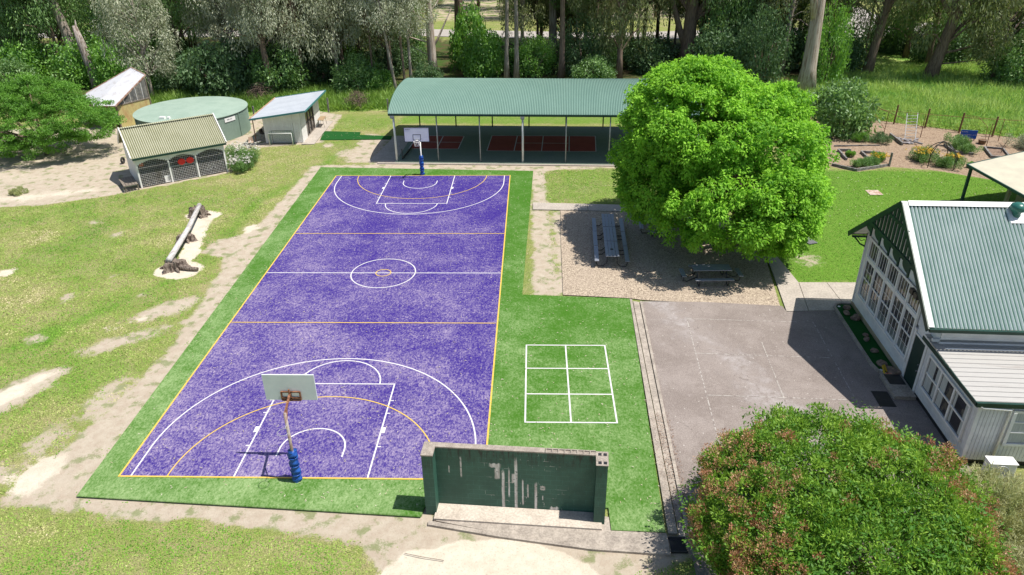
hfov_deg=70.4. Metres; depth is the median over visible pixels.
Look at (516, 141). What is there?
red court markings
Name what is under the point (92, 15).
gum tree
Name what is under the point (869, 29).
gum tree
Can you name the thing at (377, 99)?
long weeds
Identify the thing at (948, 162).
garden plant
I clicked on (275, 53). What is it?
shrub
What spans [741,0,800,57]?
gum tree
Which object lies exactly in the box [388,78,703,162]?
arched shelter
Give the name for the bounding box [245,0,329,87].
gum tree
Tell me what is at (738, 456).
photinia bush
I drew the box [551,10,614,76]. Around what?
shrub
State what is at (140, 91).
window
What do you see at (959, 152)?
garden bed
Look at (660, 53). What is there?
shrub
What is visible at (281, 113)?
garden shed
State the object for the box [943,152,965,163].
garden plant
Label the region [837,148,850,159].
garden bed
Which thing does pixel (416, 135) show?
basketball goal
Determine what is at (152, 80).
shrub
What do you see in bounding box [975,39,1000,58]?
shrub
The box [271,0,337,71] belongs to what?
gum tree
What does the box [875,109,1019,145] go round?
pipe frame
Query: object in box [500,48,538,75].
shrub
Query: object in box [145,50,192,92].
shrub
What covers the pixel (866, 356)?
planter kerb
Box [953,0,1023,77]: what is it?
gum tree
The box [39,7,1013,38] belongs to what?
road
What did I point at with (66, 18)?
gum tree
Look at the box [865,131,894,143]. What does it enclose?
garden plant
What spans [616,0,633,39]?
gum tree
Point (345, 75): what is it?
shrub
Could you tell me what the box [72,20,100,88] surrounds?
dead tree
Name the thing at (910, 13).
gum tree
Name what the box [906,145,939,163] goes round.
garden plant
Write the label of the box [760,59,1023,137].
meadow grass
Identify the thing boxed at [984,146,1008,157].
garden bed
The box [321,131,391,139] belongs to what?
turf path
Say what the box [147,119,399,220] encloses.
fallen leaves
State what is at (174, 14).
gum tree
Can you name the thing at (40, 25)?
gum tree
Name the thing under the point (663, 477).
concrete kerb
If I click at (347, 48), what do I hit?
shrub
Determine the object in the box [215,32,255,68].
shrub
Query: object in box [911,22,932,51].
shrub
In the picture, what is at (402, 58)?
gum tree
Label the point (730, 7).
gum tree
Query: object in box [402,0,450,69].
gum tree
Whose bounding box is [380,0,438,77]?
gum tree
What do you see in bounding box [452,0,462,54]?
gum tree
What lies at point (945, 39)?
gum tree
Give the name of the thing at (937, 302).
school building
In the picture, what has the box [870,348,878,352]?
rock
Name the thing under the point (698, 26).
gum tree
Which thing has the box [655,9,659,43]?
gum tree
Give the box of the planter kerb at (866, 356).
[833,302,886,373]
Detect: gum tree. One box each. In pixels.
[0,0,32,48]
[0,0,92,76]
[1,0,45,46]
[1,0,53,49]
[1,0,96,50]
[19,0,89,41]
[47,0,80,57]
[67,0,162,49]
[90,0,182,95]
[93,0,182,60]
[112,0,188,46]
[131,0,210,53]
[143,0,196,34]
[155,1,206,47]
[178,0,256,55]
[179,0,264,54]
[212,0,302,62]
[218,0,303,93]
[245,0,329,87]
[265,2,301,48]
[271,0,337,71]
[279,0,386,65]
[287,0,354,50]
[295,0,357,70]
[324,0,394,63]
[341,0,384,74]
[341,0,429,81]
[353,0,412,90]
[372,0,415,79]
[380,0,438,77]
[396,2,422,53]
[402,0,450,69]
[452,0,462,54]
[495,0,545,49]
[504,0,509,77]
[509,0,566,39]
[510,3,559,41]
[513,0,519,78]
[526,0,578,32]
[527,0,594,40]
[540,0,558,62]
[549,0,603,44]
[556,0,614,49]
[557,0,581,78]
[566,0,649,29]
[576,0,619,34]
[588,0,656,78]
[613,0,666,49]
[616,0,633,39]
[643,0,663,33]
[650,0,732,62]
[650,3,670,43]
[654,0,699,54]
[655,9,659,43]
[665,0,727,33]
[671,0,715,35]
[703,0,759,32]
[715,0,771,19]
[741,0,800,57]
[760,0,827,74]
[782,0,831,56]
[784,0,862,64]
[794,1,857,29]
[795,0,825,91]
[843,0,935,72]
[865,0,874,56]
[879,0,945,57]
[892,0,928,42]
[894,0,977,64]
[894,0,1020,77]
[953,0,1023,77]
[961,1,1023,33]
[963,0,1023,35]
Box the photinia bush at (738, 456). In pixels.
[674,400,1021,574]
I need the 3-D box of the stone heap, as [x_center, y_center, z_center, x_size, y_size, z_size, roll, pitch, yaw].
[33.902,-12.513,61.954,2.031,0.080,1.954,7,29,15]
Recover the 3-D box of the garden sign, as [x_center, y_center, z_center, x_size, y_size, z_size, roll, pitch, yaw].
[38.945,-13.000,61.958,1.280,0.880,0.087,6,29,13]
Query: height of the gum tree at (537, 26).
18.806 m
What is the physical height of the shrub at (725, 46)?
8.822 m
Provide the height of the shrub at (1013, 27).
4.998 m
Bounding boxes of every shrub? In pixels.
[0,35,59,81]
[0,55,42,93]
[4,34,48,53]
[43,33,110,89]
[69,8,101,42]
[86,30,148,86]
[88,14,133,42]
[118,59,164,93]
[135,27,194,62]
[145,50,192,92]
[175,36,253,96]
[177,36,188,48]
[178,49,224,92]
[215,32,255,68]
[238,39,285,65]
[242,40,312,94]
[260,42,295,77]
[292,50,342,85]
[302,39,347,78]
[329,48,388,94]
[337,40,362,60]
[346,50,379,78]
[346,50,380,65]
[355,65,394,92]
[361,41,407,77]
[382,29,427,66]
[395,38,427,67]
[410,60,444,77]
[447,0,490,71]
[459,25,504,77]
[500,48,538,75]
[509,30,558,77]
[524,41,552,72]
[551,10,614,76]
[569,54,617,78]
[572,37,622,69]
[623,33,680,74]
[684,19,755,78]
[694,0,755,53]
[733,0,797,82]
[755,19,805,73]
[794,25,807,36]
[800,0,855,83]
[805,22,870,73]
[806,74,885,140]
[864,8,914,54]
[908,25,979,64]
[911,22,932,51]
[947,458,1023,548]
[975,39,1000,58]
[979,27,1023,86]
[998,18,1023,41]
[1001,533,1023,574]
[1006,41,1023,78]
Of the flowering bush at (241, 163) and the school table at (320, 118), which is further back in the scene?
the school table at (320, 118)
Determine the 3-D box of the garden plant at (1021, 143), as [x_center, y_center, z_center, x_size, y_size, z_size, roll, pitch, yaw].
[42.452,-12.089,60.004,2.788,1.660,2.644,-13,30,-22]
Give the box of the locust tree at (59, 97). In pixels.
[0,71,126,160]
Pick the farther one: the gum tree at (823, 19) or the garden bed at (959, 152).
the gum tree at (823, 19)
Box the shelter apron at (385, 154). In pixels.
[369,136,614,166]
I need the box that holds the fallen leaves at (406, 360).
[111,172,671,520]
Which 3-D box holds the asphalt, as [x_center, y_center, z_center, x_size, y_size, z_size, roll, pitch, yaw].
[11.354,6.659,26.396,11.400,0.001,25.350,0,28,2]
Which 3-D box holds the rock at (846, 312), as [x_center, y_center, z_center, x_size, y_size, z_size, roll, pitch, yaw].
[16.690,1.256,36.203,0.319,0.197,0.431,-5,28,-8]
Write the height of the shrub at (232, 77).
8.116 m
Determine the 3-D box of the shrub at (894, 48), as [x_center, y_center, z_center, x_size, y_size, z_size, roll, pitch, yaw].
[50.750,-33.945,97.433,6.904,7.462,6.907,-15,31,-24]
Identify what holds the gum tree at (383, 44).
on the ground at (48, 480)
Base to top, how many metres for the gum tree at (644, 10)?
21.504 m
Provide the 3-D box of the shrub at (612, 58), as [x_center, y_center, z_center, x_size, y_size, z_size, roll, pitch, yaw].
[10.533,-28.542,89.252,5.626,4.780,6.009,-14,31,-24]
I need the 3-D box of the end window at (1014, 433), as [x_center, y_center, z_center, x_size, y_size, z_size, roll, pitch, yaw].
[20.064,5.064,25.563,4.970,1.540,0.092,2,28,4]
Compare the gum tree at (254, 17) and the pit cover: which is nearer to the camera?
the pit cover
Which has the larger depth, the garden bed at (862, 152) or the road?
the road
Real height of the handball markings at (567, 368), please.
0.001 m
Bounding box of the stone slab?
[865,190,882,194]
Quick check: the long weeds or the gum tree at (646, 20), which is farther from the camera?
the gum tree at (646, 20)
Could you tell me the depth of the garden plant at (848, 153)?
58.32 m
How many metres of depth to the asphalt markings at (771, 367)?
32.04 m
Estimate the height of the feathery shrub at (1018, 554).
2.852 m
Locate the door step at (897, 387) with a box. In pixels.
[880,374,915,399]
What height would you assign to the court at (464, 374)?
0.001 m
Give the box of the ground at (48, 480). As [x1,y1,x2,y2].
[0,0,1023,574]
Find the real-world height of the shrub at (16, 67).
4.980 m
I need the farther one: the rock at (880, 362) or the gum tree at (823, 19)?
the gum tree at (823, 19)
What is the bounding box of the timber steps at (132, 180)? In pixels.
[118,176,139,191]
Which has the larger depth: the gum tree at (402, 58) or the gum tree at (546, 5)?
the gum tree at (546, 5)
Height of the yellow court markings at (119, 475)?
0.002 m
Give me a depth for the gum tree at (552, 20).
92.25 m
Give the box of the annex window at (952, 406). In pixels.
[919,354,971,441]
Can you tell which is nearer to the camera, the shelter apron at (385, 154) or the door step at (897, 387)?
the door step at (897, 387)
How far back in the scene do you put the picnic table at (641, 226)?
45.24 m
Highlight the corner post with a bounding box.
[888,152,892,166]
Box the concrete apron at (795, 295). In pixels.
[767,257,855,311]
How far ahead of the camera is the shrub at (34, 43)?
95.72 m
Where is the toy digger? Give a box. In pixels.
[882,364,891,373]
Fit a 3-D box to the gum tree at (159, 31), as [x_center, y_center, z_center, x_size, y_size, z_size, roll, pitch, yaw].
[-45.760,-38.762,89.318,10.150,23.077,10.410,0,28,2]
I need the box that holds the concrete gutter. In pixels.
[428,516,670,556]
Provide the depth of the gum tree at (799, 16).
90.55 m
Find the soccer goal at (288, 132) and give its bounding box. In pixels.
[268,130,294,145]
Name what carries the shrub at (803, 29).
on the ground at (48, 480)
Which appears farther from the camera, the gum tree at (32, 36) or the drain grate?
the gum tree at (32, 36)
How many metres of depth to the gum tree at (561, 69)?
83.68 m
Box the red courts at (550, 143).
[411,136,595,150]
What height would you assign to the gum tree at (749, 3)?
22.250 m
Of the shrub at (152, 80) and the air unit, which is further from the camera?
the shrub at (152, 80)
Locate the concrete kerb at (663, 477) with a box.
[630,299,690,539]
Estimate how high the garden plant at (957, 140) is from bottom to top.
1.421 m
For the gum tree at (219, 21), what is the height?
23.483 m
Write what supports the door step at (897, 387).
on the asphalt
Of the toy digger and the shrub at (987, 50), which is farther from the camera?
the shrub at (987, 50)
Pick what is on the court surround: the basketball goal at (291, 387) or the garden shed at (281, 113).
the basketball goal at (291, 387)
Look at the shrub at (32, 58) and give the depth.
85.01 m
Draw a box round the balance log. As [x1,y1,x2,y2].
[166,203,201,262]
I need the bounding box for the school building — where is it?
[848,200,1023,464]
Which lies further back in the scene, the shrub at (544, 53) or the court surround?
the shrub at (544, 53)
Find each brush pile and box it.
[247,82,275,99]
[339,90,369,110]
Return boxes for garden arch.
[925,141,957,170]
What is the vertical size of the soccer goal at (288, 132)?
1.236 m
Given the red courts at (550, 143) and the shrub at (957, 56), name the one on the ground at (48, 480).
the shrub at (957, 56)
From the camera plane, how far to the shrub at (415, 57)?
91.28 m
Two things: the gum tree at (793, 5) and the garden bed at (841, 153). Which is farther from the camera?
the gum tree at (793, 5)
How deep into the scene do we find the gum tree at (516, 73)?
83.57 m
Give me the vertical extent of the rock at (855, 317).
0.268 m
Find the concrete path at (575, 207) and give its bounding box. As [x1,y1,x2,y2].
[533,203,625,211]
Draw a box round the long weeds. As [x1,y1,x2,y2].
[76,77,454,112]
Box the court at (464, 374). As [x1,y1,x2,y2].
[121,175,509,477]
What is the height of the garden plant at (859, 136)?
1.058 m
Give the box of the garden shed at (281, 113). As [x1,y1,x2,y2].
[248,90,332,144]
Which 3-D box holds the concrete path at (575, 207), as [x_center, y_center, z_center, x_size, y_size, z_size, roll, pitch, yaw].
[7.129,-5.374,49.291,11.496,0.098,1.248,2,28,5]
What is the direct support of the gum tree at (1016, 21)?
on the ground at (48, 480)
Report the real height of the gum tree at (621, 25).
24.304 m
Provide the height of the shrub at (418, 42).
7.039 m
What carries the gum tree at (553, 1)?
on the ground at (48, 480)
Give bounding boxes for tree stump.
[159,257,198,274]
[174,233,197,243]
[187,205,210,218]
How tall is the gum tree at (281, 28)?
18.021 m
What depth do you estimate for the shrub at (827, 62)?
78.76 m
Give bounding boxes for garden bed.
[831,163,888,170]
[834,144,879,145]
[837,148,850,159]
[860,150,885,159]
[889,133,903,144]
[943,143,973,154]
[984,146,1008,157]
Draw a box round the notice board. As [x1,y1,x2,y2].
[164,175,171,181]
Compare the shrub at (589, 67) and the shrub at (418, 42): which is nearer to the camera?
the shrub at (589, 67)
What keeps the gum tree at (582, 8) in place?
on the ground at (48, 480)
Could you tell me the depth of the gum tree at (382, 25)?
74.95 m
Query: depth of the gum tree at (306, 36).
88.75 m
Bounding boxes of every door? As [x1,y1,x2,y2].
[305,106,315,135]
[901,327,927,392]
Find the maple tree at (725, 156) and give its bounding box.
[605,53,840,263]
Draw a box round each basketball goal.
[261,374,317,482]
[403,127,429,174]
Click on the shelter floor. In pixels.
(468, 151)
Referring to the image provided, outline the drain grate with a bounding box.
[668,536,687,552]
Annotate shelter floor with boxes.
[395,125,650,164]
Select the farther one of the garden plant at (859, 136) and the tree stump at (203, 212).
the garden plant at (859, 136)
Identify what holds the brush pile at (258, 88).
on the ground at (48, 480)
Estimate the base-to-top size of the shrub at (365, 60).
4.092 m
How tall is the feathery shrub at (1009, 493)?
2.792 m
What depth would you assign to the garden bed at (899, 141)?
61.99 m
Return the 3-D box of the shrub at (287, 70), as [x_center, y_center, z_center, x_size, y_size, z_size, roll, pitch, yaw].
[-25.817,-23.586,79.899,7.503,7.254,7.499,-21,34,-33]
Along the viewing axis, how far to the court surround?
30.41 m
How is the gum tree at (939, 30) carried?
on the ground at (48, 480)
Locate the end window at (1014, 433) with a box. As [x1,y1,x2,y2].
[1001,410,1023,446]
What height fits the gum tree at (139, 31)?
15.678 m
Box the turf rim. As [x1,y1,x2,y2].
[76,495,420,517]
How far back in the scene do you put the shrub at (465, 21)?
87.83 m
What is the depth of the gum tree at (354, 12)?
77.42 m
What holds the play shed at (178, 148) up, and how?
on the ground at (48, 480)
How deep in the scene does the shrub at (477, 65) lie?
85.33 m
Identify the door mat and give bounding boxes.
[871,391,896,406]
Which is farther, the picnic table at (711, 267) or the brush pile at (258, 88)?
the brush pile at (258, 88)
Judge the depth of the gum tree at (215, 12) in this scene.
80.18 m
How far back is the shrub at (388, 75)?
79.37 m
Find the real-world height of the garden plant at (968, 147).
0.924 m
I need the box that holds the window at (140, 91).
[118,79,147,104]
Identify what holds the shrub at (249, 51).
on the ground at (48, 480)
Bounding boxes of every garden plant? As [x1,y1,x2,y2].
[8,185,29,195]
[845,150,855,156]
[849,157,871,166]
[850,131,869,141]
[864,156,881,165]
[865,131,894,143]
[870,151,889,161]
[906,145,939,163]
[931,155,967,169]
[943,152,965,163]
[944,132,972,149]
[956,142,983,153]
[1002,132,1023,149]
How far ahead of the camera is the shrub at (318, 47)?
85.57 m
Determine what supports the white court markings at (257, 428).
on the court at (464, 374)
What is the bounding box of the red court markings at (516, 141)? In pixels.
[409,135,595,151]
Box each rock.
[843,305,850,309]
[843,310,849,315]
[850,314,860,320]
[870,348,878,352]
[876,359,887,367]
[887,368,900,374]
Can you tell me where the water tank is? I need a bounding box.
[133,96,250,140]
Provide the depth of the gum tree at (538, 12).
102.92 m
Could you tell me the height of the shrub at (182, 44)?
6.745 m
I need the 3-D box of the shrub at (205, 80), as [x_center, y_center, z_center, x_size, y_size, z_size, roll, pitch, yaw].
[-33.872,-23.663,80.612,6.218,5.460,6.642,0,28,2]
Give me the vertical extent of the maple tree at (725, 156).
11.200 m
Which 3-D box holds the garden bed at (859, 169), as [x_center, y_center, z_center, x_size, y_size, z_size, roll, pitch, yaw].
[27.052,-9.285,55.966,4.320,0.200,1.456,0,28,2]
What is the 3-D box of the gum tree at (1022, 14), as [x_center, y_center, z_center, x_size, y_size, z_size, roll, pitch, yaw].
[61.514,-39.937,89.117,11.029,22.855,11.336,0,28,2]
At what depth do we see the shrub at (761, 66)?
79.14 m
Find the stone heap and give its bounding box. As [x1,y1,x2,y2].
[897,137,922,144]
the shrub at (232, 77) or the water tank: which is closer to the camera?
the water tank
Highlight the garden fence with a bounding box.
[868,101,1022,136]
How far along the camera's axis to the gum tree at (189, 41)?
98.46 m
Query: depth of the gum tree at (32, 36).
95.28 m
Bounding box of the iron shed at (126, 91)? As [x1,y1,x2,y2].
[83,67,151,127]
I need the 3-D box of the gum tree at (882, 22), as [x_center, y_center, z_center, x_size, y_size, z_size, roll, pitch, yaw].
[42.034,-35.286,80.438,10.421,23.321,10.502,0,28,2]
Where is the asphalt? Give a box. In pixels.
[642,301,1017,574]
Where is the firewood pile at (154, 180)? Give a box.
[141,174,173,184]
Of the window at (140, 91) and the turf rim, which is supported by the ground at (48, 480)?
the turf rim
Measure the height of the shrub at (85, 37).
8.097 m
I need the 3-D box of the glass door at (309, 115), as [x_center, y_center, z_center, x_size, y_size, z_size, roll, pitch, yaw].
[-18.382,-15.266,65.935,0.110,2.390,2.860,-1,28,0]
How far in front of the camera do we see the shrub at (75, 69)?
82.92 m
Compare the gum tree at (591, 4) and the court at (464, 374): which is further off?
the gum tree at (591, 4)
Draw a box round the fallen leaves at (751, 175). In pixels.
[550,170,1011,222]
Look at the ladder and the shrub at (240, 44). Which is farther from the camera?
the shrub at (240, 44)
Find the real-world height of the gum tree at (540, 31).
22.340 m
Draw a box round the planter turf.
[836,304,891,371]
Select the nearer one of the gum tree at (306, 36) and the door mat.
the door mat
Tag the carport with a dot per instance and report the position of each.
(1006, 172)
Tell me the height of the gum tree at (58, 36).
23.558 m
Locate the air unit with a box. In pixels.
[981,456,1018,480]
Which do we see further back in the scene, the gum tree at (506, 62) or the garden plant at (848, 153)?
the gum tree at (506, 62)
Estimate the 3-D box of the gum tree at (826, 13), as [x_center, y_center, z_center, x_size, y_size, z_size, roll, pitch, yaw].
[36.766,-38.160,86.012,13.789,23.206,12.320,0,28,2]
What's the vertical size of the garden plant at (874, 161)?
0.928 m
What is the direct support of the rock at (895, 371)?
on the planter turf
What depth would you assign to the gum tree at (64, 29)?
86.08 m
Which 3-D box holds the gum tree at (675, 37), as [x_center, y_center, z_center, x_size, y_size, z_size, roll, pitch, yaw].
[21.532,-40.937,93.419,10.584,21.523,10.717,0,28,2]
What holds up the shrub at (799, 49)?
on the ground at (48, 480)
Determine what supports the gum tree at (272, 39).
on the ground at (48, 480)
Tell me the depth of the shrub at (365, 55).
87.60 m
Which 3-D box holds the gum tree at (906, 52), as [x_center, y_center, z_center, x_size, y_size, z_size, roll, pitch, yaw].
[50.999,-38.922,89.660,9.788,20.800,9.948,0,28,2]
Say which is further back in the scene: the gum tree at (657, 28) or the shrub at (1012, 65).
the gum tree at (657, 28)
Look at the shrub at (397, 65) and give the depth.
87.58 m
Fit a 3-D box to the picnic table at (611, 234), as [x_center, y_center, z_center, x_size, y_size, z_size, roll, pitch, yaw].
[5.882,-2.902,43.789,1.964,0.753,2.060,1,28,4]
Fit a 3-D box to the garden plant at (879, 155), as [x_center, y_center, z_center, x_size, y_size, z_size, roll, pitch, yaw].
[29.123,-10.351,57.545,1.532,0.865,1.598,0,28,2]
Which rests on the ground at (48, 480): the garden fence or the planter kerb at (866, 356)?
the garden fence
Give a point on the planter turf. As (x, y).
(858, 328)
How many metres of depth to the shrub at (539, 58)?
87.86 m
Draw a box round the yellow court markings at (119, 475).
[118,175,510,479]
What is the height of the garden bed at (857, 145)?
0.100 m
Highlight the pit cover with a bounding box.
[806,237,817,243]
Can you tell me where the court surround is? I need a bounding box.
[77,167,664,532]
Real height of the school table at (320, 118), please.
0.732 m
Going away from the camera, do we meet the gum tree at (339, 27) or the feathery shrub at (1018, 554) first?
the feathery shrub at (1018, 554)
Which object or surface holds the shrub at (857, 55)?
on the ground at (48, 480)
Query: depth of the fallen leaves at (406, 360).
32.38 m
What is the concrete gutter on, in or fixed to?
on the ground at (48, 480)
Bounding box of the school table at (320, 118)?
[317,116,326,126]
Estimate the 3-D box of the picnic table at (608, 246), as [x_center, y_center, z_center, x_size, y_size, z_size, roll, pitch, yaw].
[5.733,-1.905,41.911,1.964,0.753,2.060,1,28,4]
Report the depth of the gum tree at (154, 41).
83.89 m
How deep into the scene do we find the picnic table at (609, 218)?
45.45 m
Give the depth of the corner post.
56.01 m
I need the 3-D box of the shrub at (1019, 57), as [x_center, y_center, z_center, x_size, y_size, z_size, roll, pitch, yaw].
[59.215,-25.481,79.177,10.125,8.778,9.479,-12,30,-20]
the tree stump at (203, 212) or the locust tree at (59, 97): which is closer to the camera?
the tree stump at (203, 212)
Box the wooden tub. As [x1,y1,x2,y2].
[978,138,986,144]
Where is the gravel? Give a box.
[560,210,779,305]
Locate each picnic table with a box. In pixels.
[592,214,624,235]
[593,227,626,250]
[594,241,629,266]
[639,219,669,236]
[679,264,743,285]
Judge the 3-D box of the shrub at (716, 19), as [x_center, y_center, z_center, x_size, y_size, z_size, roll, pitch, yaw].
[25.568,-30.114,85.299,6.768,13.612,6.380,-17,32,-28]
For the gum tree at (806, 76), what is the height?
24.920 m
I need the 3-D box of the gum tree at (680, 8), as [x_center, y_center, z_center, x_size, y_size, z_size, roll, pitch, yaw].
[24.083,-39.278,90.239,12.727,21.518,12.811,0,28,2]
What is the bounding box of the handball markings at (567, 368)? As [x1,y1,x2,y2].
[524,345,617,422]
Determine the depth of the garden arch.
55.53 m
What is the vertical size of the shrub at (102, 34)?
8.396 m
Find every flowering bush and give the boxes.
[218,140,261,165]
[223,154,254,172]
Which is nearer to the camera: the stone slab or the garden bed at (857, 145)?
the stone slab
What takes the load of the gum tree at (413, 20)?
on the ground at (48, 480)
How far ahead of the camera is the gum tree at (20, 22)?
88.85 m
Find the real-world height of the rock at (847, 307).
0.198 m
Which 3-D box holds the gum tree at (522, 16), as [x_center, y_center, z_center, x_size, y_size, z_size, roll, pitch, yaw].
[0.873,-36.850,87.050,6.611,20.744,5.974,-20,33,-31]
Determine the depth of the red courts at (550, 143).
62.65 m
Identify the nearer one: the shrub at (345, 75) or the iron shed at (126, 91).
the iron shed at (126, 91)
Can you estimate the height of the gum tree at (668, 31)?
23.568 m
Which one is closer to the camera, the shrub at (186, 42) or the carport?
the carport
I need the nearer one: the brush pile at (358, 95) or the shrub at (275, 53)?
the brush pile at (358, 95)
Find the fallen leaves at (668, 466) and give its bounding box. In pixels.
[649,412,691,523]
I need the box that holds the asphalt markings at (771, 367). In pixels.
[687,318,864,440]
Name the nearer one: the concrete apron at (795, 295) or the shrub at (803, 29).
the concrete apron at (795, 295)
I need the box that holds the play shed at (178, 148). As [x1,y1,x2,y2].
[117,113,227,187]
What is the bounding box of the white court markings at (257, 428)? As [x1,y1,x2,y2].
[131,175,504,477]
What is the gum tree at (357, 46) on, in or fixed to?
on the ground at (48, 480)
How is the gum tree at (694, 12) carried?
on the ground at (48, 480)
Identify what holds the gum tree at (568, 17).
on the ground at (48, 480)
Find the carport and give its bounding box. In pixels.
[960,151,1023,201]
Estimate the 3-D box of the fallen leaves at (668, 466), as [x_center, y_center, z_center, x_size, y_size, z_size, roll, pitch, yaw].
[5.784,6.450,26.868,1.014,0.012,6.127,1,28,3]
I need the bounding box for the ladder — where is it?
[904,113,917,137]
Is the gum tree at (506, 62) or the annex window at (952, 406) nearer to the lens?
the annex window at (952, 406)
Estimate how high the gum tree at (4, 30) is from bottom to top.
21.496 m
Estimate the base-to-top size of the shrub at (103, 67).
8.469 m
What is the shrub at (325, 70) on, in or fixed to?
on the ground at (48, 480)
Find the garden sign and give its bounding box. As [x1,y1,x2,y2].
[960,130,977,140]
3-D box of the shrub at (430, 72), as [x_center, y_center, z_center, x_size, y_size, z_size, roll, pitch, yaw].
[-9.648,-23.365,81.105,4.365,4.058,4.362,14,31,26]
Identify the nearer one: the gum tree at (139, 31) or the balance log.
the balance log
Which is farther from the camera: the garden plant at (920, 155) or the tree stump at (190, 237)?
the garden plant at (920, 155)
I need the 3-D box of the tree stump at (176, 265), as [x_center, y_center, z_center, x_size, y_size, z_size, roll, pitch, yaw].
[-19.145,-1.290,41.643,2.400,0.620,1.532,0,28,2]
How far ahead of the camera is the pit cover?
43.94 m
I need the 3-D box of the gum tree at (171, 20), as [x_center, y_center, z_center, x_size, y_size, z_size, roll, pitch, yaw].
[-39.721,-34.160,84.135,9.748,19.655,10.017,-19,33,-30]
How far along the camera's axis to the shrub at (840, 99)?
62.37 m
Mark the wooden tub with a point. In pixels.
(981, 141)
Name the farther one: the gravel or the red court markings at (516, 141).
the red court markings at (516, 141)
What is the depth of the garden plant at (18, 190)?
52.86 m
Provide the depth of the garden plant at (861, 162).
56.14 m
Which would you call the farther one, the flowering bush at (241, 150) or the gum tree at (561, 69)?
the gum tree at (561, 69)
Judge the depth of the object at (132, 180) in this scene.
53.67 m

